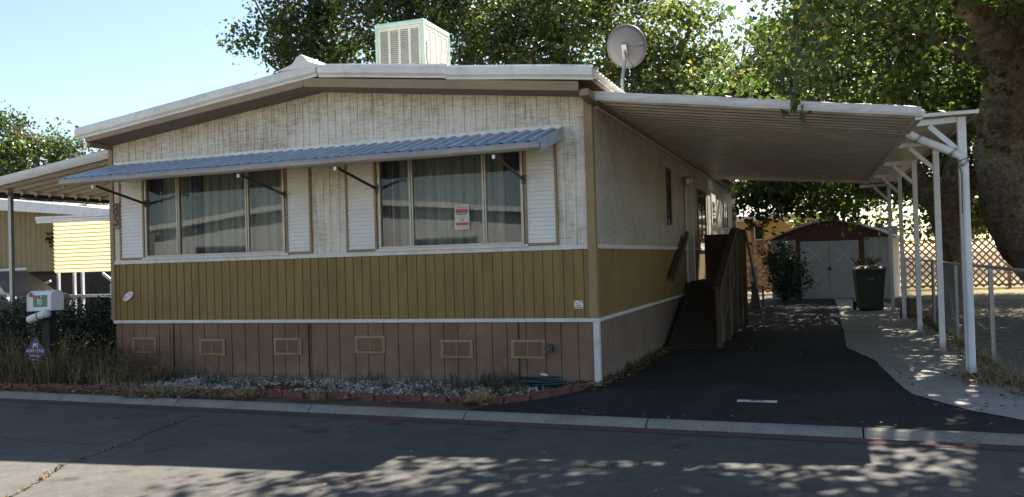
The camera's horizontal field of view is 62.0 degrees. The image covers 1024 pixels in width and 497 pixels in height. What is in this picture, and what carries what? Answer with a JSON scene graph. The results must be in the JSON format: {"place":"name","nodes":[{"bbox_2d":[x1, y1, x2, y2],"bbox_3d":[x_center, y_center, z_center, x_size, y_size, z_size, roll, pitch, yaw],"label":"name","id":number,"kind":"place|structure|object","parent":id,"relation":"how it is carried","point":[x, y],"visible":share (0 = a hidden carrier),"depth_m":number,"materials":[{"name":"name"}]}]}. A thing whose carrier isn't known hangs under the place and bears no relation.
{"place":"outdoors","nodes":[
{"label":"outdoors","id":0,"kind":"place"},
{"bbox_2d":[0,0,995,252],"label":"sky","id":1,"kind":"structure","parent":0,"point":[81,62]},
{"bbox_2d":[0,401,1023,496],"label":"road","id":2,"kind":"structure","parent":0,"point":[207,454],"depth_m":6.58,"materials":[{"name":"grey asphalt"}]},
{"bbox_2d":[0,419,183,496],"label":"road crack","id":3,"kind":"object","parent":2,"relation":"on","point":[73,460],"visible":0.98,"depth_m":7.74,"materials":[{"name":"black asphalt"}]},
{"bbox_2d":[3,419,181,496],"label":"crack debris","id":4,"kind":"object","parent":2,"relation":"on","point":[47,474],"visible":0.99,"depth_m":6.88,"materials":[{"name":"brown plant"}]},
{"bbox_2d":[0,398,1023,450],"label":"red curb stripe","id":5,"kind":"object","parent":2,"relation":"on","point":[813,438],"visible":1,"depth_m":7.85,"materials":[{"name":"red paint"}]},
{"bbox_2d":[0,294,1023,494],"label":"fallen leaves","id":6,"kind":"object","parent":2,"relation":"on","point":[590,384],"visible":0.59,"depth_m":10.36,"materials":[{"name":"brown plant"}]},
{"bbox_2d":[0,268,1023,428],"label":"yard","id":7,"kind":"structure","parent":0,"point":[458,406],"depth_m":11.15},
{"bbox_2d":[0,383,13,387],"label":"edging block","id":8,"kind":"object","parent":7,"relation":"on","point":[9,384],"depth_m":11.40,"materials":[{"name":"red brick"}]},
{"bbox_2d":[0,282,14,319],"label":"yucca","id":9,"kind":"object","parent":7,"relation":"on","point":[4,301],"visible":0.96,"depth_m":13.52,"materials":[{"name":"plant"}]},
{"bbox_2d":[0,268,72,328],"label":"parked car","id":10,"kind":"object","parent":7,"relation":"on","point":[26,282],"visible":0.2,"depth_m":19.56,"materials":[{"name":"paint"}]},
{"bbox_2d":[32,383,47,389],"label":"edging block","id":11,"kind":"object","parent":7,"relation":"on","point":[43,386],"depth_m":11.20,"materials":[{"name":"red brick"}]},
{"bbox_2d":[0,150,108,332],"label":"patio cover","id":12,"kind":"object","parent":7,"relation":"on","point":[40,182],"visible":0.14,"depth_m":14.32,"materials":[{"name":"metal"}]},
{"bbox_2d":[0,198,113,331],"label":"neighbour home","id":13,"kind":"object","parent":7,"relation":"on","point":[74,262],"visible":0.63,"depth_m":21.09,"materials":[{"name":"yellow metal"}]},
{"bbox_2d":[42,230,53,247],"bbox_3d":[-12.385,-0.257,23.323,1.284,0.563,0.432,-2,-1,20],"label":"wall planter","id":14,"kind":"object","parent":13,"relation":"attached to","point":[51,242],"visible":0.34,"depth_m":23.38,"materials":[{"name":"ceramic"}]},
{"bbox_2d":[89,271,110,293],"bbox_3d":[-11.105,0.246,23.132,0.900,2.050,0.080,-2,-1,20],"label":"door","id":15,"kind":"structure","parent":13,"relation":"in","point":[99,283],"depth_m":23.12,"materials":[{"name":"grey"}]},
{"bbox_2d":[0,288,116,367],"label":"hedge","id":16,"kind":"object","parent":7,"relation":"on","point":[84,319],"visible":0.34,"depth_m":13.27,"materials":[{"name":"green plant"}]},
{"bbox_2d":[3,374,588,400],"bbox_3d":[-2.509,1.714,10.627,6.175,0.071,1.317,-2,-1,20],"label":"gravel","id":17,"kind":"structure","parent":7,"relation":"on","point":[395,388],"depth_m":10.59,"materials":[{"name":"grey gravel"}]},
{"bbox_2d":[13,383,30,388],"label":"edging block","id":18,"kind":"object","parent":17,"relation":"on","point":[22,384],"depth_m":11.32,"materials":[{"name":"red brick"}]},
{"bbox_2d":[25,337,45,374],"bbox_3d":[-6.588,1.548,11.815,0.410,0.645,0.044,-2,-1,23],"label":"yard sign","id":19,"kind":"object","parent":17,"relation":"on","point":[33,346],"visible":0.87,"depth_m":11.80,"materials":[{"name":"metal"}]},
{"bbox_2d":[26,290,63,377],"bbox_3d":[-6.718,1.238,12.232,0.677,1.285,0.323,-2,-1,35],"label":"mailbox","id":20,"kind":"object","parent":17,"relation":"on","point":[46,304],"visible":0.95,"depth_m":12.19,"materials":[{"name":"white paint"}]},
{"bbox_2d":[0,320,95,369],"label":"dry bush","id":21,"kind":"object","parent":17,"relation":"on","point":[36,325],"visible":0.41,"depth_m":12.55,"materials":[{"name":"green plant"}]},
{"bbox_2d":[47,383,66,389],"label":"edging block","id":22,"kind":"object","parent":17,"relation":"on","point":[55,385],"depth_m":11.13,"materials":[{"name":"red brick"}]},
{"bbox_2d":[66,384,83,389],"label":"edging block","id":23,"kind":"object","parent":17,"relation":"on","point":[75,386],"depth_m":11.03,"materials":[{"name":"red brick"}]},
{"bbox_2d":[0,344,167,383],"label":"weed leaves","id":24,"kind":"object","parent":17,"relation":"on","point":[121,362],"visible":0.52,"depth_m":11.80,"materials":[{"name":"green plant"}]},
{"bbox_2d":[0,336,181,385],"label":"dry stalks","id":25,"kind":"object","parent":17,"relation":"on","point":[102,382],"visible":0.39,"depth_m":11.63,"materials":[{"name":"plant"}]},
{"bbox_2d":[0,330,185,381],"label":"seed heads","id":26,"kind":"object","parent":25,"relation":"attached to","point":[73,371],"visible":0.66,"depth_m":11.73,"materials":[{"name":"brown plant"}]},
{"bbox_2d":[83,384,102,390],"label":"edging block","id":27,"kind":"object","parent":17,"relation":"on","point":[87,387],"depth_m":10.92,"materials":[{"name":"red brick"}]},
{"bbox_2d":[102,385,121,391],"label":"edging block","id":28,"kind":"object","parent":17,"relation":"on","point":[105,387],"depth_m":10.80,"materials":[{"name":"red brick"}]},
{"bbox_2d":[121,386,139,391],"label":"edging block","id":29,"kind":"object","parent":17,"relation":"on","point":[126,389],"depth_m":10.72,"materials":[{"name":"red brick"}]},
{"bbox_2d":[140,386,156,390],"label":"edging block","id":30,"kind":"object","parent":17,"relation":"on","point":[144,387],"depth_m":10.62,"materials":[{"name":"red brick"}]},
{"bbox_2d":[180,388,198,393],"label":"edging block","id":31,"kind":"object","parent":17,"relation":"on","point":[192,389],"depth_m":10.37,"materials":[{"name":"red brick"}]},
{"bbox_2d":[198,388,219,394],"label":"edging block","id":32,"kind":"object","parent":17,"relation":"on","point":[215,391],"depth_m":10.28,"materials":[{"name":"red brick"}]},
{"bbox_2d":[220,389,240,394],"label":"edging block","id":33,"kind":"object","parent":17,"relation":"on","point":[225,391],"depth_m":10.20,"materials":[{"name":"red brick"}]},
{"bbox_2d":[242,389,262,395],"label":"edging block","id":34,"kind":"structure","parent":17,"relation":"on","point":[254,391],"depth_m":10.07,"materials":[{"name":"red brick"}]},
{"bbox_2d":[262,390,283,396],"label":"edging block","id":35,"kind":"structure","parent":17,"relation":"on","point":[267,393],"depth_m":9.97,"materials":[{"name":"red brick"}]},
{"bbox_2d":[283,390,304,397],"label":"edging block","id":36,"kind":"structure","parent":17,"relation":"on","point":[293,393],"depth_m":9.85,"materials":[{"name":"red brick"}]},
{"bbox_2d":[305,391,328,398],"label":"edging block","id":37,"kind":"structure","parent":17,"relation":"on","point":[325,394],"depth_m":9.75,"materials":[{"name":"red brick"}]},
{"bbox_2d":[0,336,662,397],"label":"weeds","id":38,"kind":"object","parent":17,"relation":"on","point":[26,378],"visible":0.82,"depth_m":11.38,"materials":[{"name":"green plant"}]},
{"bbox_2d":[477,373,566,388],"bbox_3d":[0.049,1.565,10.125,1.236,0.187,0.380,-2,-1,20],"label":"garden hose","id":39,"kind":"object","parent":17,"relation":"on","point":[538,382],"visible":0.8,"depth_m":9.97,"materials":[{"name":"green plastic"}]},
{"bbox_2d":[328,391,350,399],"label":"edging block","id":40,"kind":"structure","parent":7,"relation":"on","point":[336,395],"depth_m":9.64,"materials":[{"name":"red brick"}]},
{"bbox_2d":[351,393,374,400],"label":"edging block","id":41,"kind":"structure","parent":7,"relation":"on","point":[367,396],"depth_m":9.51,"materials":[{"name":"red brick"}]},
{"bbox_2d":[375,394,398,400],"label":"edging block","id":42,"kind":"object","parent":7,"relation":"on","point":[385,396],"depth_m":9.42,"materials":[{"name":"red brick"}]},
{"bbox_2d":[58,54,738,385],"bbox_3d":[0.430,-0.323,19.206,7.687,4.258,18.683,-2,-1,20],"label":"mobile home","id":43,"kind":"object","parent":7,"relation":"on","point":[297,217],"visible":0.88,"depth_m":11.18,"materials":[{"name":"white"}]},
{"bbox_2d":[112,203,119,228],"bbox_3d":[-5.833,-0.482,12.555,0.130,0.380,0.025,-2,-1,20],"label":"number plaque","id":44,"kind":"object","parent":43,"relation":"attached to","point":[116,215],"visible":1,"depth_m":12.54,"materials":[{"name":"brown wood"}]},
{"bbox_2d":[123,291,133,300],"bbox_3d":[-5.630,0.702,12.502,0.189,0.144,0.022,-2,-1,20],"label":"oval plaque","id":45,"kind":"object","parent":43,"relation":"attached to","point":[127,296],"visible":1,"depth_m":12.49,"materials":[{"name":"beige plastic"}]},
{"bbox_2d":[142,169,288,259],"bbox_3d":[-4.176,-0.520,12.079,2.500,1.435,0.250,-2,-1,20],"label":"window","id":46,"kind":"structure","parent":43,"relation":"in","point":[219,215],"depth_m":12.15,"materials":[{"name":"glass"}]},
{"bbox_2d":[375,18,449,64],"bbox_3d":[-1.524,-2.837,13.409,0.868,1.237,0.970,-2,-1,20],"label":"evaporative cooler","id":47,"kind":"object","parent":43,"relation":"on","point":[419,41],"visible":0.57,"depth_m":13.02,"materials":[{"name":"metal"}]},
{"bbox_2d":[376,151,528,251],"bbox_3d":[-0.763,-0.638,10.824,2.095,1.435,0.252,-2,-1,20],"label":"window","id":48,"kind":"structure","parent":43,"relation":"in","point":[417,198],"depth_m":10.90,"materials":[{"name":"glass"}]},
{"bbox_2d":[454,205,469,228],"bbox_3d":[-0.627,-0.392,10.673,0.198,0.300,0.007,-2,-1,20],"label":"notice","id":49,"kind":"object","parent":43,"relation":"attached to","point":[461,216],"visible":1,"depth_m":10.67,"materials":[{"name":"paper"}]},
{"bbox_2d":[574,301,582,308],"bbox_3d":[0.793,0.667,10.143,0.110,0.095,0.007,-2,-1,20],"label":"sticker","id":50,"kind":"object","parent":43,"relation":"attached to","point":[578,304],"visible":1,"depth_m":10.14,"materials":[{"name":"white paper"}]},
{"bbox_2d":[607,24,646,91],"bbox_3d":[1.624,-2.586,12.155,0.512,1.130,0.552,-2,-1,-8],"label":"satellite dish","id":51,"kind":"object","parent":43,"relation":"on","point":[626,45],"visible":0.98,"depth_m":11.99,"materials":[{"name":"metal"}]},
{"bbox_2d":[665,167,672,225],"bbox_3d":[2.747,-0.907,14.919,0.030,1.000,0.370,-2,-1,20],"label":"window","id":52,"kind":"structure","parent":43,"relation":"in","point":[667,170],"depth_m":14.94,"materials":[{"name":"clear glass"}]},
{"bbox_2d":[684,176,695,282],"bbox_3d":[3.564,-0.363,17.029,0.070,2.070,1.000,-2,-1,20],"label":"door","id":53,"kind":"structure","parent":43,"relation":"in","point":[688,190],"depth_m":17.10,"materials":[{"name":"white paint"}]},
{"bbox_2d":[696,188,706,237],"bbox_3d":[4.207,-0.765,18.872,0.030,1.050,1.300,-2,-1,20],"label":"window","id":54,"kind":"structure","parent":43,"relation":"in","point":[701,195],"depth_m":18.85,"materials":[{"name":"grey glass"}]},
{"bbox_2d":[711,193,716,234],"bbox_3d":[4.937,-0.307,20.786,0.020,2.050,0.800,-2,-1,20],"label":"door","id":55,"kind":"structure","parent":43,"relation":"in","point":[713,202],"depth_m":20.69,"materials":[{"name":"white metal"}]},
{"bbox_2d":[723,201,728,229],"bbox_3d":[5.840,-0.896,23.280,0.030,0.750,0.900,-2,-1,20],"label":"window","id":56,"kind":"structure","parent":43,"relation":"in","point":[725,205],"depth_m":23.27,"materials":[{"name":"glass"}]},
{"bbox_2d":[732,205,735,227],"bbox_3d":[6.600,-0.887,25.344,0.030,0.750,0.700,-2,-1,20],"label":"window","id":57,"kind":"structure","parent":43,"relation":"in","point":[733,213],"depth_m":25.28,"materials":[{"name":"metal"}]},
{"bbox_2d":[399,394,423,402],"bbox_3d":[-1.102,1.643,9.316,0.287,0.094,0.060,-3,0,20],"label":"edging block","id":58,"kind":"object","parent":7,"relation":"on","point":[409,398],"depth_m":9.29,"materials":[{"name":"red brick"}]},
{"bbox_2d":[423,395,448,402],"bbox_3d":[-0.826,1.638,9.216,0.287,0.094,0.060,-3,1,22],"label":"edging block","id":59,"kind":"object","parent":7,"relation":"on","point":[433,399],"depth_m":9.19,"materials":[{"name":"red brick"}]},
{"bbox_2d":[449,395,474,402],"bbox_3d":[-0.530,1.622,9.140,0.287,0.094,0.060,-1,-2,14],"label":"edging block","id":60,"kind":"object","parent":7,"relation":"on","point":[453,398],"depth_m":9.13,"materials":[{"name":"red brick"}]},
{"bbox_2d":[477,395,502,403],"bbox_3d":[-0.236,1.619,9.062,0.287,0.094,0.060,-1,2,-21],"label":"edging block","id":61,"kind":"object","parent":7,"relation":"on","point":[499,397],"depth_m":9.05,"materials":[{"name":"red brick"}]},
{"bbox_2d":[503,393,529,401],"bbox_3d":[0.048,1.616,9.166,0.287,0.094,0.060,-1,0,-21],"label":"edging block","id":62,"kind":"object","parent":7,"relation":"on","point":[518,397],"depth_m":9.14,"materials":[{"name":"red brick"}]},
{"bbox_2d":[529,389,551,399],"bbox_3d":[0.311,1.599,9.311,0.287,0.094,0.060,-3,1,-42],"label":"edging block","id":63,"kind":"object","parent":7,"relation":"on","point":[541,394],"depth_m":9.27,"materials":[{"name":"red brick"}]},
{"bbox_2d":[550,386,569,396],"bbox_3d":[0.530,1.595,9.506,0.287,0.094,0.060,0,-1,-44],"label":"edging block","id":64,"kind":"object","parent":7,"relation":"on","point":[563,390],"depth_m":9.47,"materials":[{"name":"red brick"}]},
{"bbox_2d":[125,332,1023,405],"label":"dry grass","id":65,"kind":"structure","parent":7,"relation":"on","point":[486,393],"depth_m":9.89,"materials":[{"name":"plant"}]},
{"bbox_2d":[569,383,587,392],"bbox_3d":[0.758,1.597,9.731,0.060,0.094,0.287,-1,-1,40],"label":"edging block","id":66,"kind":"object","parent":7,"relation":"on","point":[576,388],"depth_m":9.68,"materials":[{"name":"red brick"}]},
{"bbox_2d":[746,241,771,292],"bbox_3d":[9.942,0.698,32.103,4.968,1.990,0.162,-2,-1,8],"label":"lattice fence","id":67,"kind":"object","parent":7,"relation":"on","point":[764,268],"visible":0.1,"depth_m":32.12,"materials":[{"name":"brown wood"}]},
{"bbox_2d":[767,219,900,298],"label":"shed","id":68,"kind":"structure","parent":7,"relation":"on","point":[827,250],"depth_m":27.06,"materials":[{"name":"red paint"}]},
{"bbox_2d":[800,241,830,297],"bbox_3d":[9.718,0.687,27.315,0.870,1.820,0.048,-2,-1,29],"label":"door","id":69,"kind":"structure","parent":68,"relation":"in","point":[817,256],"depth_m":27.27,"materials":[{"name":"white wood"}]},
{"bbox_2d":[829,240,858,297],"bbox_3d":[10.486,0.658,26.885,0.870,1.820,0.048,-2,-1,29],"label":"door","id":70,"kind":"structure","parent":68,"relation":"in","point":[841,276],"depth_m":26.90,"materials":[{"name":"white wood"}]},
{"bbox_2d":[727,1,982,313],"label":"shade tree","id":71,"kind":"object","parent":7,"relation":"on","point":[781,198],"visible":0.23,"depth_m":21.53,"materials":[{"name":"green plant"}]},
{"bbox_2d":[698,0,1023,282],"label":"mulberry tree","id":72,"kind":"object","parent":7,"relation":"on","point":[988,42],"visible":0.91,"depth_m":16.07,"materials":[{"name":"green plant"}]},
{"bbox_2d":[905,258,1023,376],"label":"chain link fence","id":73,"kind":"object","parent":7,"relation":"on","point":[990,267],"visible":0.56,"depth_m":11.89,"materials":[{"name":"metal"}]},
{"bbox_2d":[467,299,1023,433],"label":"driveway","id":74,"kind":"structure","parent":0,"point":[810,382],"depth_m":9.47,"materials":[{"name":"black asphalt"}]},
{"bbox_2d":[667,227,748,348],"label":"entry steps","id":75,"kind":"structure","parent":74,"relation":"on","point":[713,312],"depth_m":15.37,"materials":[{"name":"brown wood"}]},
{"bbox_2d":[744,229,764,327],"bbox_3d":[4.956,0.602,17.418,0.341,2.028,0.419,-2,-1,20],"label":"plank","id":76,"kind":"object","parent":74,"relation":"on","point":[754,276],"visible":1,"depth_m":17.29,"materials":[{"name":"brown wood"}]},
{"bbox_2d":[737,399,776,402],"bbox_3d":[2.489,1.548,8.657,0.390,0.008,0.100,-2,-1,20],"label":"lot marker","id":77,"kind":"object","parent":74,"relation":"on","point":[770,401],"visible":1,"depth_m":8.65,"materials":[{"name":"white paint"}]},
{"bbox_2d":[757,234,819,301],"bbox_3d":[8.469,0.606,26.114,1.771,2.100,1.724,-2,-1,20],"label":"shrub","id":78,"kind":"object","parent":74,"relation":"on","point":[787,282],"visible":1,"depth_m":25.94,"materials":[{"name":"green plant"}]},
{"bbox_2d":[747,267,764,306],"bbox_3d":[6.841,1.087,24.064,0.515,1.150,0.280,-2,-1,20],"label":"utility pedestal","id":79,"kind":"object","parent":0,"point":[754,301],"visible":0.65,"depth_m":24.02,"materials":[{"name":"metal"}]},
{"bbox_2d":[737,198,822,286],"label":"yellow house","id":80,"kind":"structure","parent":0,"point":[781,227],"depth_m":38.25,"materials":[{"name":"paint"}]},
{"bbox_2d":[751,224,763,254],"bbox_3d":[11.030,-0.397,38.313,0.540,1.400,0.075,-2,-1,20],"label":"window","id":81,"kind":"structure","parent":80,"relation":"in","point":[754,234],"depth_m":38.30,"materials":[{"name":"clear glass"}]},
{"bbox_2d":[835,299,1023,419],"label":"path","id":82,"kind":"structure","parent":0,"point":[865,334],"depth_m":11.51,"materials":[{"name":"concrete"}]},
{"bbox_2d":[593,91,978,375],"bbox_3d":[5.301,-0.155,15.661,4.260,3.471,13.766,-2,-1,20],"label":"carport","id":83,"kind":"object","parent":82,"relation":"on","point":[724,138],"visible":0.94,"depth_m":11.63,"materials":[{"name":"metal"}]},
{"bbox_2d":[851,266,886,309],"bbox_3d":[8.962,1.000,21.387,0.750,1.120,0.800,-2,-1,14],"label":"wheelie bin","id":84,"kind":"object","parent":82,"relation":"on","point":[869,284],"visible":1,"depth_m":21.09,"materials":[{"name":"plastic"}]},
{"bbox_2d":[849,254,881,265],"bbox_3d":[8.892,0.289,21.434,0.790,0.306,0.596,-2,-1,20],"label":"branch pile","id":85,"kind":"object","parent":84,"relation":"on","point":[864,262],"visible":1,"depth_m":21.33,"materials":[{"name":"brown plant"}]},
{"bbox_2d":[900,298,922,317],"bbox_3d":[8.822,1.306,18.828,0.482,0.440,0.528,-2,-1,20],"label":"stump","id":86,"kind":"object","parent":82,"relation":"on","point":[911,309],"visible":0.43,"depth_m":18.66,"materials":[{"name":"brown wood"}]},
{"bbox_2d":[862,250,1006,437],"bbox_3d":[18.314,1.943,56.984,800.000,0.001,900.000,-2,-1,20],"label":"ground","id":87,"kind":"structure","parent":0,"point":[986,257],"depth_m":136.94,"materials":[{"name":"beige soil"}]},
{"bbox_2d":[0,100,107,204],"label":"background tree","id":88,"kind":"object","parent":87,"relation":"on","point":[19,147],"visible":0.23,"depth_m":41.81,"materials":[{"name":"green plant"}]},
{"bbox_2d":[216,0,575,74],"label":"background tree","id":89,"kind":"object","parent":87,"relation":"on","point":[315,30],"visible":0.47,"depth_m":38.85,"materials":[{"name":"green plant"}]},
{"bbox_2d":[0,391,1023,445],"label":"curb","id":90,"kind":"structure","parent":87,"relation":"on","point":[884,433],"depth_m":8.04,"materials":[{"name":"concrete"}]},
{"bbox_2d":[442,0,751,94],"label":"background tree","id":91,"kind":"object","parent":87,"relation":"on","point":[553,32],"visible":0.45,"depth_m":33.71,"materials":[{"name":"green plant"}]},
{"bbox_2d":[656,4,858,189],"bbox_3d":[8.328,-3.256,29.774,7.666,10.120,5.500,-2,-1,20],"label":"background tree","id":92,"kind":"object","parent":87,"relation":"on","point":[688,87],"visible":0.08,"depth_m":29.18,"materials":[{"name":"green plant"}]},
{"bbox_2d":[751,3,990,244],"bbox_3d":[15.064,-4.110,28.927,14.563,11.449,6.588,-2,-1,20],"label":"background tree","id":93,"kind":"object","parent":87,"relation":"on","point":[978,227],"visible":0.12,"depth_m":29.11,"materials":[{"name":"green plant"}]},
{"bbox_2d":[900,276,1023,299],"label":"dry lawn","id":94,"kind":"structure","parent":0,"point":[997,289],"depth_m":29.66,"materials":[{"name":"beige plant"}]},
{"bbox_2d":[899,238,1023,288],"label":"lattice fence","id":95,"kind":"object","parent":94,"relation":"on","point":[973,256],"visible":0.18,"depth_m":31.72,"materials":[{"name":"brown wood"}]}
]}

